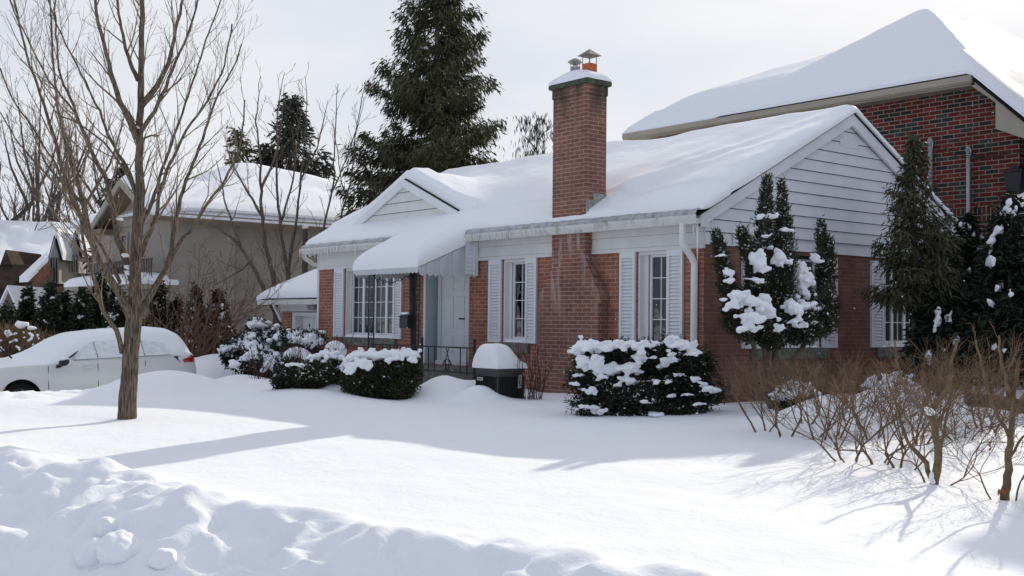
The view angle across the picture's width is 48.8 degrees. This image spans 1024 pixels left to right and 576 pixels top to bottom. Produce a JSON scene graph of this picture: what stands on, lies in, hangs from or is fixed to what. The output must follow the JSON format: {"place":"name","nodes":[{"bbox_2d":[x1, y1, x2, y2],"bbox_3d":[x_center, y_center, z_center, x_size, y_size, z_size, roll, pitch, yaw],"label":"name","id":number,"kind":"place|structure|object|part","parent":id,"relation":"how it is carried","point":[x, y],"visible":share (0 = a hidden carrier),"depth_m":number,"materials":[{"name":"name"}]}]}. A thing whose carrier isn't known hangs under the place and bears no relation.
{"place":"outdoors","nodes":[
{"label":"outdoors","id":0,"kind":"place"},
{"bbox_2d":[0,354,1023,575],"bbox_3d":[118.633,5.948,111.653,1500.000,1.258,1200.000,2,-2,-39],"label":"ground","id":1,"kind":"structure","parent":0,"point":[231,474],"depth_m":8.47,"materials":[{"name":"white snow"}]},
{"bbox_2d":[0,301,20,331],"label":"young cedar","id":2,"kind":"object","parent":1,"relation":"on","point":[6,312],"visible":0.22,"depth_m":30.48,"materials":[{"name":"green plant"}]},
{"bbox_2d":[0,285,46,315],"bbox_3d":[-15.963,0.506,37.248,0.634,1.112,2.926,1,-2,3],"label":"gatehouse","id":3,"kind":"object","parent":1,"relation":"on","point":[11,294],"visible":0.25,"depth_m":36.04,"materials":[{"name":"white wood"}]},
{"bbox_2d":[14,284,38,334],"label":"young cedar","id":4,"kind":"object","parent":1,"relation":"on","point":[26,307],"visible":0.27,"depth_m":31.23,"materials":[{"name":"green plant"}]},
{"bbox_2d":[0,115,56,230],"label":"bare tree","id":5,"kind":"object","parent":1,"relation":"on","point":[1,199],"visible":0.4,"depth_m":61.39,"materials":[{"name":"brown plant"}]},
{"bbox_2d":[0,318,57,357],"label":"bare hedge","id":6,"kind":"object","parent":1,"relation":"on","point":[12,341],"visible":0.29,"depth_m":26.62,"materials":[{"name":"brown plant"}]},
{"bbox_2d":[0,250,64,299],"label":"dark cottage","id":7,"kind":"structure","parent":1,"relation":"on","point":[18,268],"depth_m":49.45,"materials":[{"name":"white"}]},
{"bbox_2d":[0,97,70,221],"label":"bare tree","id":8,"kind":"object","parent":1,"relation":"on","point":[29,205],"visible":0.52,"depth_m":65.03,"materials":[{"name":"brown plant"}]},
{"bbox_2d":[0,220,92,315],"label":"cottage","id":9,"kind":"structure","parent":1,"relation":"on","point":[20,236],"depth_m":58.48,"materials":[{"name":"grey"}]},
{"bbox_2d":[0,72,94,221],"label":"bare tree","id":10,"kind":"object","parent":1,"relation":"on","point":[37,179],"visible":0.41,"depth_m":68.64,"materials":[{"name":"brown plant"}]},
{"bbox_2d":[31,277,67,338],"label":"young cedar","id":11,"kind":"object","parent":1,"relation":"on","point":[49,316],"visible":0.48,"depth_m":30.41,"materials":[{"name":"green plant"}]},
{"bbox_2d":[0,112,100,221],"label":"bare tree","id":12,"kind":"object","parent":1,"relation":"on","point":[56,200],"visible":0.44,"depth_m":64.46,"materials":[{"name":"brown plant"}]},
{"bbox_2d":[56,290,73,332],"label":"young cedar","id":13,"kind":"object","parent":1,"relation":"on","point":[65,300],"visible":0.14,"depth_m":31.22,"materials":[{"name":"green plant"}]},
{"bbox_2d":[20,102,125,222],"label":"bare tree","id":14,"kind":"object","parent":1,"relation":"on","point":[77,199],"visible":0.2,"depth_m":71.26,"materials":[{"name":"brown plant"}]},
{"bbox_2d":[64,285,98,331],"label":"young cedar","id":15,"kind":"object","parent":1,"relation":"on","point":[82,317],"visible":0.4,"depth_m":30.39,"materials":[{"name":"green plant"}]},
{"bbox_2d":[74,538,99,567],"bbox_3d":[-2.366,1.512,6.375,0.205,0.203,0.211,2,-2,-39],"label":"snow clod","id":16,"kind":"object","parent":1,"relation":"on","point":[85,555],"visible":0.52,"depth_m":6.29,"materials":[{"name":"white snow"}]},
{"bbox_2d":[56,110,119,220],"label":"bare tree","id":17,"kind":"object","parent":1,"relation":"on","point":[94,195],"visible":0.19,"depth_m":68.75,"materials":[{"name":"brown plant"}]},
{"bbox_2d":[0,326,195,391],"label":"parked car","id":18,"kind":"object","parent":1,"relation":"on","point":[82,359],"visible":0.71,"depth_m":21.95,"materials":[{"name":"white paint"}]},
{"bbox_3d":[-7.760,1.229,22.431,0.238,0.387,2.122,-1,-2,42],"label":"side window","id":19,"kind":"part","parent":18,"relation":"part of","materials":[{"name":"white glass"}]},
{"bbox_2d":[87,270,110,328],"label":"young cedar","id":20,"kind":"object","parent":1,"relation":"on","point":[105,292],"visible":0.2,"depth_m":31.25,"materials":[{"name":"green plant"}]},
{"bbox_2d":[81,162,130,271],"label":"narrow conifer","id":21,"kind":"object","parent":1,"relation":"on","point":[121,171],"visible":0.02,"depth_m":51.92,"materials":[{"name":"green plant"}]},
{"bbox_2d":[96,517,116,535],"bbox_3d":[-2.347,1.393,6.553,0.125,0.127,0.131,1,-2,-12],"label":"snow clod","id":22,"kind":"object","parent":1,"relation":"on","point":[106,525],"visible":0.75,"depth_m":6.50,"materials":[{"name":"white snow"}]},
{"bbox_2d":[98,283,126,327],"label":"young cedar","id":23,"kind":"object","parent":1,"relation":"on","point":[115,312],"visible":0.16,"depth_m":30.34,"materials":[{"name":"green plant"}]},
{"bbox_2d":[95,529,139,564],"bbox_3d":[-2.172,1.456,6.227,0.241,0.233,0.241,2,-2,-39],"label":"snow clod","id":24,"kind":"object","parent":1,"relation":"on","point":[117,547],"visible":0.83,"depth_m":6.16,"materials":[{"name":"white snow"}]},
{"bbox_2d":[0,0,265,419],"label":"bare tree","id":25,"kind":"object","parent":1,"relation":"on","point":[134,307],"visible":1,"depth_m":14.41,"materials":[{"name":"brown plant"}]},
{"bbox_2d":[145,280,176,331],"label":"young cedar","id":26,"kind":"object","parent":1,"relation":"on","point":[162,301],"visible":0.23,"depth_m":30.43,"materials":[{"name":"green plant"}]},
{"bbox_2d":[148,547,176,569],"bbox_3d":[-1.862,1.465,6.040,0.163,0.148,0.150,2,-2,-39],"label":"snow clod","id":27,"kind":"object","parent":1,"relation":"on","point":[162,558],"visible":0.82,"depth_m":5.99,"materials":[{"name":"white snow"}]},
{"bbox_2d":[167,293,185,336],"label":"young cedar","id":28,"kind":"object","parent":1,"relation":"on","point":[175,302],"visible":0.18,"depth_m":31.17,"materials":[{"name":"green plant"}]},
{"bbox_2d":[175,281,213,356],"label":"young cedar","id":29,"kind":"object","parent":1,"relation":"on","point":[200,299],"visible":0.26,"depth_m":30.42,"materials":[{"name":"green plant"}]},
{"bbox_2d":[112,254,279,356],"bbox_3d":[-7.859,0.751,27.906,4.148,3.358,3.628,0,-2,25],"label":"arching shrub","id":30,"kind":"object","parent":1,"relation":"on","point":[204,333],"visible":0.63,"depth_m":27.39,"materials":[{"name":"brown plant"}]},
{"bbox_2d":[118,226,300,356],"bbox_3d":[-7.592,0.513,28.483,4.154,3.876,4.635,1,-2,-14],"label":"arching shrub","id":31,"kind":"object","parent":1,"relation":"on","point":[207,343],"visible":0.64,"depth_m":27.14,"materials":[{"name":"brown plant"}]},
{"bbox_2d":[205,287,235,354],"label":"young cedar","id":32,"kind":"object","parent":1,"relation":"on","point":[216,300],"visible":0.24,"depth_m":31.19,"materials":[{"name":"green plant"}]},
{"bbox_2d":[217,329,257,374],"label":"snowy shrub","id":33,"kind":"object","parent":1,"relation":"on","point":[231,348],"visible":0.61,"depth_m":25.00,"materials":[{"name":"white snow"}]},
{"bbox_2d":[223,124,256,165],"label":"spruce","id":34,"kind":"object","parent":1,"relation":"on","point":[246,153],"visible":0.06,"depth_m":56.12,"materials":[{"name":"green plant"}]},
{"bbox_2d":[206,160,281,325],"bbox_3d":[-6.926,-1.168,29.093,2.090,4.283,0.932,0,-2,23],"label":"leaning tree","id":35,"kind":"object","parent":1,"relation":"on","point":[274,309],"visible":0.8,"depth_m":29.17,"materials":[{"name":"brown plant"}]},
{"bbox_2d":[228,345,282,377],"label":"snowy shrub","id":36,"kind":"object","parent":1,"relation":"on","point":[238,365],"visible":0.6,"depth_m":22.36,"materials":[{"name":"white snow"}]},
{"bbox_2d":[240,346,271,378],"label":"twig shrub","id":37,"kind":"object","parent":1,"relation":"on","point":[257,365],"visible":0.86,"depth_m":21.58,"materials":[{"name":"brown plant"}]},
{"bbox_2d":[242,316,271,335],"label":"snowy shrub","id":38,"kind":"object","parent":1,"relation":"on","point":[255,324],"visible":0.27,"depth_m":25.46,"materials":[{"name":"white snow"}]},
{"bbox_2d":[220,62,298,326],"bbox_3d":[-7.008,-1.946,31.573,2.294,8.946,0.872,2,-2,-28],"label":"young tree","id":39,"kind":"object","parent":1,"relation":"on","point":[265,246],"visible":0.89,"depth_m":31.47,"materials":[{"name":"brown plant"}]},
{"bbox_2d":[244,346,286,378],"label":"twig shrub","id":40,"kind":"object","parent":1,"relation":"on","point":[262,363],"visible":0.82,"depth_m":20.61,"materials":[{"name":"brown plant"}]},
{"bbox_2d":[242,323,296,353],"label":"snowy shrub","id":41,"kind":"object","parent":1,"relation":"on","point":[259,340],"visible":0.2,"depth_m":24.36,"materials":[{"name":"white snow"}]},
{"bbox_2d":[257,63,306,282],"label":"young tree","id":42,"kind":"object","parent":1,"relation":"on","point":[284,254],"visible":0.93,"depth_m":31.76,"materials":[{"name":"brown plant"}]},
{"bbox_2d":[64,163,510,335],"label":"stucco house","id":43,"kind":"structure","parent":1,"relation":"on","point":[247,217],"depth_m":38.22,"materials":[{"name":"grey"}]},
{"bbox_2d":[121,233,128,254],"bbox_3d":[-13.452,-1.512,39.178,0.080,0.775,0.706,2,-2,-39],"label":"window","id":44,"kind":"structure","parent":43,"relation":"in","point":[124,236],"depth_m":38.95,"materials":[{"name":"paint"}]},
{"bbox_2d":[252,92,338,181],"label":"spruce","id":45,"kind":"object","parent":1,"relation":"on","point":[289,117],"visible":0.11,"depth_m":57.74,"materials":[{"name":"green plant"}]},
{"bbox_2d":[278,343,315,361],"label":"domed shrub","id":46,"kind":"object","parent":1,"relation":"on","point":[305,352],"visible":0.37,"depth_m":20.05,"materials":[{"name":"white plant"}]},
{"bbox_2d":[266,323,328,353],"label":"snowy shrub","id":47,"kind":"object","parent":1,"relation":"on","point":[280,339],"visible":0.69,"depth_m":22.62,"materials":[{"name":"white snow"}]},
{"bbox_2d":[302,225,307,273],"bbox_3d":[-6.069,0.365,32.947,0.184,4.420,0.183,1,-2,-2],"label":"cut pole","id":48,"kind":"object","parent":1,"relation":"on","point":[304,241],"visible":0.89,"depth_m":32.92,"materials":[{"name":"brown wood"}]},
{"bbox_2d":[267,348,344,388],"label":"boxwood bush","id":49,"kind":"object","parent":1,"relation":"on","point":[318,370],"visible":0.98,"depth_m":17.70,"materials":[{"name":"green plant"}]},
{"bbox_2d":[276,63,339,281],"bbox_3d":[-5.812,-1.958,31.723,1.215,9.004,1.876,2,-2,-39],"label":"young tree","id":50,"kind":"object","parent":1,"relation":"on","point":[291,251],"visible":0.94,"depth_m":32.07,"materials":[{"name":"brown plant"}]},
{"bbox_2d":[277,325,353,360],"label":"twig shrub","id":51,"kind":"object","parent":1,"relation":"on","point":[298,351],"visible":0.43,"depth_m":19.17,"materials":[{"name":"brown plant"}]},
{"bbox_2d":[321,335,349,355],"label":"domed shrub","id":52,"kind":"object","parent":1,"relation":"on","point":[338,345],"visible":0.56,"depth_m":18.90,"materials":[{"name":"white plant"}]},
{"bbox_2d":[301,81,370,273],"bbox_3d":[-5.138,-1.677,32.216,1.970,8.481,1.012,0,-2,21],"label":"young tree","id":53,"kind":"object","parent":1,"relation":"on","point":[331,191],"visible":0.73,"depth_m":32.36,"materials":[{"name":"brown plant"}]},
{"bbox_2d":[320,75,375,231],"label":"young tree","id":54,"kind":"object","parent":1,"relation":"on","point":[344,202],"visible":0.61,"depth_m":32.67,"materials":[{"name":"brown plant"}]},
{"bbox_2d":[256,247,482,332],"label":"garage","id":55,"kind":"structure","parent":1,"relation":"on","point":[298,303],"depth_m":27.85,"materials":[{"name":"white brick"}]},
{"bbox_2d":[303,316,316,332],"bbox_3d":[-4.385,1.639,27.103,0.052,1.958,2.598,2,-2,-39],"label":"garage door","id":56,"kind":"structure","parent":55,"relation":"in","point":[312,320],"depth_m":27.81,"materials":[{"name":"white"}]},
{"bbox_2d":[337,347,424,399],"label":"clipped hedge","id":57,"kind":"object","parent":1,"relation":"on","point":[388,375],"visible":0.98,"depth_m":17.12,"materials":[{"name":"green plant"}]},
{"bbox_2d":[327,0,508,246],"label":"tall conifer","id":58,"kind":"object","parent":1,"relation":"on","point":[425,106],"visible":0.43,"depth_m":33.37,"materials":[{"name":"green plant"}]},
{"bbox_2d":[472,343,527,398],"bbox_3d":[-0.180,1.306,17.207,0.610,0.925,0.610,2,-2,-39],"label":"air conditioner","id":59,"kind":"object","parent":1,"relation":"on","point":[497,369],"visible":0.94,"depth_m":17.00,"materials":[{"name":"grey metal"}]},
{"bbox_2d":[499,111,552,160],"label":"wispy tree","id":60,"kind":"object","parent":1,"relation":"on","point":[536,139],"visible":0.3,"depth_m":48.01,"materials":[{"name":"grey plant"}]},
{"bbox_2d":[515,344,552,399],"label":"twig shrub","id":61,"kind":"object","parent":1,"relation":"on","point":[530,381],"visible":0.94,"depth_m":16.99,"materials":[{"name":"brown plant"}]},
{"bbox_2d":[519,344,556,399],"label":"twig shrub","id":62,"kind":"object","parent":1,"relation":"on","point":[536,378],"visible":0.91,"depth_m":16.96,"materials":[{"name":"brown plant"}]},
{"bbox_2d":[299,49,963,402],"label":"brick house","id":63,"kind":"structure","parent":1,"relation":"on","point":[616,251],"depth_m":18.89,"materials":[{"name":"red"}]},
{"bbox_2d":[333,268,402,346],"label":"window","id":64,"kind":"structure","parent":63,"relation":"in","point":[388,305],"depth_m":24.27,"materials":[{"name":"white wood"}]},
{"bbox_2d":[371,275,409,283],"bbox_3d":[-2.246,-0.168,20.735,0.027,0.205,1.307,2,-2,-39],"label":"light string","id":65,"kind":"object","parent":63,"relation":"attached to","point":[392,281],"visible":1,"depth_m":20.66,"materials":[{"name":"black plastic"}]},
{"bbox_2d":[409,272,416,350],"bbox_3d":[-1.762,0.536,20.242,0.148,1.797,0.229,2,-2,-39],"label":"wooden porch prop","id":66,"kind":"object","parent":63,"relation":"on","point":[412,300],"visible":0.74,"depth_m":20.22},
{"bbox_2d":[398,312,411,327],"bbox_3d":[-1.915,0.574,20.214,0.120,0.287,0.280,2,-2,-39],"label":"mailbox","id":67,"kind":"object","parent":66,"relation":"attached to","point":[405,319],"visible":0.98,"depth_m":20.15,"materials":[{"name":"black metal"}]},
{"bbox_2d":[435,274,469,365],"bbox_3d":[-1.126,0.497,21.582,0.130,1.940,1.040,2,-2,-39],"label":"door","id":68,"kind":"structure","parent":63,"relation":"in","point":[453,292],"depth_m":21.62,"materials":[{"name":"white wood"}]},
{"bbox_2d":[487,258,537,352],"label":"window","id":69,"kind":"structure","parent":63,"relation":"in","point":[518,276],"depth_m":20.11,"materials":[{"name":"white wood"}]},
{"bbox_2d":[619,249,683,348],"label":"window","id":70,"kind":"structure","parent":63,"relation":"in","point":[658,274],"depth_m":17.55,"materials":[{"name":"white wood"}]},
{"bbox_2d":[741,256,837,359],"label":"window","id":71,"kind":"structure","parent":63,"relation":"in","point":[815,349],"depth_m":18.13,"materials":[{"name":"white"}]},
{"bbox_2d":[870,261,911,356],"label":"window","id":72,"kind":"structure","parent":63,"relation":"in","point":[890,326],"depth_m":19.44,"materials":[{"name":"white"}]},
{"bbox_2d":[558,330,736,417],"bbox_3d":[1.830,1.244,14.777,2.470,1.405,1.246,1,-2,-2],"label":"yew bush","id":73,"kind":"object","parent":1,"relation":"on","point":[672,370],"visible":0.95,"depth_m":14.69,"materials":[{"name":"green plant"}]},
{"bbox_2d":[708,351,832,431],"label":"bare shrub","id":74,"kind":"object","parent":1,"relation":"on","point":[738,392],"visible":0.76,"depth_m":12.56,"materials":[{"name":"brown plant"}]},
{"bbox_2d":[724,351,820,437],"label":"bare shrub","id":75,"kind":"object","parent":1,"relation":"on","point":[775,421],"visible":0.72,"depth_m":12.12,"materials":[{"name":"brown plant"}]},
{"bbox_2d":[709,172,844,408],"bbox_3d":[3.512,0.027,15.316,2.700,3.309,1.420,2,-2,-39],"label":"upright juniper","id":76,"kind":"object","parent":1,"relation":"on","point":[751,311],"visible":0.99,"depth_m":15.30,"materials":[{"name":"green plant"}]},
{"bbox_2d":[755,351,833,424],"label":"bare shrub","id":77,"kind":"object","parent":1,"relation":"on","point":[806,369],"visible":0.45,"depth_m":12.69,"materials":[{"name":"brown plant"}]},
{"bbox_2d":[768,377,822,410],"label":"evergreen","id":78,"kind":"object","parent":1,"relation":"on","point":[782,402],"visible":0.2,"depth_m":14.07,"materials":[{"name":"green plant"}]},
{"bbox_2d":[764,355,865,439],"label":"bare shrub","id":79,"kind":"object","parent":1,"relation":"on","point":[828,429],"visible":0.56,"depth_m":11.85,"materials":[{"name":"brown plant"}]},
{"bbox_2d":[622,8,1023,389],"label":"neighbour house","id":80,"kind":"structure","parent":1,"relation":"on","point":[896,94],"depth_m":23.84,"materials":[{"name":"brick"}]},
{"bbox_2d":[927,137,933,189],"bbox_3d":[8.585,-2.080,23.158,0.195,2.049,0.137,4,-4,-63],"label":"service mast","id":81,"kind":"object","parent":80,"relation":"attached to","point":[930,141],"visible":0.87,"depth_m":23.16,"materials":[{"name":"metal"}]},
{"bbox_2d":[965,145,970,212],"bbox_3d":[9.088,-0.651,22.474,0.123,4.422,0.188,0,-2,22],"label":"service mast","id":82,"kind":"object","parent":80,"relation":"attached to","point":[967,151],"visible":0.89,"depth_m":22.52,"materials":[{"name":"metal"}]},
{"bbox_2d":[938,146,1023,159],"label":"service cable","id":83,"kind":"object","parent":82,"relation":"attached to","point":[982,156],"visible":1,"depth_m":22.21,"materials":[{"name":"black metal"}]},
{"bbox_2d":[1002,166,1023,192],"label":"wall lantern","id":84,"kind":"object","parent":80,"relation":"attached to","point":[1014,178],"depth_m":21.43,"materials":[{"name":"black plastic"}]},
{"bbox_2d":[736,356,945,462],"bbox_3d":[3.082,1.132,10.297,1.754,1.019,1.288,1,-2,-20],"label":"bare shrub","id":85,"kind":"object","parent":1,"relation":"on","point":[824,421],"visible":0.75,"depth_m":10.21,"materials":[{"name":"brown plant"}]},
{"bbox_2d":[765,351,937,438],"bbox_3d":[3.613,1.152,11.826,1.201,0.982,1.727,2,-2,-39],"label":"bare shrub","id":86,"kind":"object","parent":1,"relation":"on","point":[822,390],"visible":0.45,"depth_m":11.85,"materials":[{"name":"brown plant"}]},
{"bbox_2d":[789,347,938,439],"bbox_3d":[3.772,1.120,11.831,1.875,1.036,1.402,2,-2,-39],"label":"bare shrub","id":87,"kind":"object","parent":1,"relation":"on","point":[827,375],"visible":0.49,"depth_m":11.79,"materials":[{"name":"brown plant"}]},
{"bbox_2d":[772,358,994,464],"bbox_3d":[3.364,1.119,9.781,2.051,1.007,1.243,2,-2,-34],"label":"bare shrub","id":88,"kind":"object","parent":1,"relation":"on","point":[861,441],"visible":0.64,"depth_m":9.83,"materials":[{"name":"brown plant"}]},
{"bbox_2d":[860,366,931,391],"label":"evergreen","id":89,"kind":"object","parent":1,"relation":"on","point":[873,379],"visible":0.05,"depth_m":13.88,"materials":[{"name":"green plant"}]},
{"bbox_2d":[853,133,972,372],"bbox_3d":[6.125,-0.282,17.222,1.715,4.166,1.772,2,-2,-39],"label":"tall arborvitae","id":90,"kind":"object","parent":1,"relation":"on","point":[907,210],"visible":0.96,"depth_m":17.02,"materials":[{"name":"green plant"}]},
{"bbox_2d":[833,339,1023,494],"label":"thick stemmed shrub","id":91,"kind":"object","parent":1,"relation":"on","point":[933,476],"visible":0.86,"depth_m":8.96,"materials":[{"name":"brown plant"}]},
{"bbox_2d":[856,336,1003,444],"bbox_3d":[4.230,1.062,11.600,1.175,1.166,1.801,1,-2,-10],"label":"bare shrub","id":92,"kind":"object","parent":1,"relation":"on","point":[940,384],"visible":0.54,"depth_m":11.28,"materials":[{"name":"brown plant"}]},
{"bbox_2d":[892,221,982,398],"bbox_3d":[6.406,0.429,16.977,1.394,2.901,1.312,2,-2,-39],"label":"dark evergreen","id":93,"kind":"object","parent":1,"relation":"on","point":[941,319],"visible":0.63,"depth_m":16.77,"materials":[{"name":"green plant"}]},
{"bbox_2d":[852,354,1023,469],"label":"bare shrub","id":94,"kind":"object","parent":1,"relation":"on","point":[900,440],"visible":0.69,"depth_m":9.77,"materials":[{"name":"brown plant"}]},
{"bbox_2d":[892,321,1023,500],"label":"thick stemmed shrub","id":95,"kind":"object","parent":1,"relation":"on","point":[1009,451],"visible":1,"depth_m":8.05,"materials":[{"name":"brown plant"}]},
{"bbox_2d":[929,206,987,395],"bbox_3d":[7.141,0.302,17.636,1.658,3.211,1.670,2,-2,-39],"label":"dark evergreen","id":96,"kind":"object","parent":1,"relation":"on","point":[967,225],"visible":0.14,"depth_m":17.54,"materials":[{"name":"green plant"}]},
{"bbox_2d":[898,332,1023,440],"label":"bare shrub","id":97,"kind":"object","parent":1,"relation":"on","point":[994,377],"visible":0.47,"depth_m":11.65,"materials":[{"name":"brown plant"}]},
{"bbox_2d":[902,327,1023,431],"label":"bare shrub","id":98,"kind":"object","parent":1,"relation":"on","point":[993,375],"visible":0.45,"depth_m":12.11,"materials":[{"name":"brown plant"}]},
{"bbox_2d":[951,190,1023,396],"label":"dark evergreen","id":99,"kind":"object","parent":1,"relation":"on","point":[1005,226],"visible":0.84,"depth_m":16.59,"materials":[{"name":"green plant"}]},
{"bbox_2d":[961,255,1023,392],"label":"dark evergreen","id":100,"kind":"object","parent":1,"relation":"on","point":[968,280],"visible":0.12,"depth_m":16.95,"materials":[{"name":"green plant"}]},
{"bbox_2d":[964,394,1023,413],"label":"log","id":101,"kind":"object","parent":1,"relation":"on","point":[979,401],"visible":0.1,"depth_m":14.07,"materials":[{"name":"brown wood"}]},
{"bbox_2d":[0,0,1023,244],"label":"sky","id":102,"kind":"structure","parent":0,"point":[656,54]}
]}

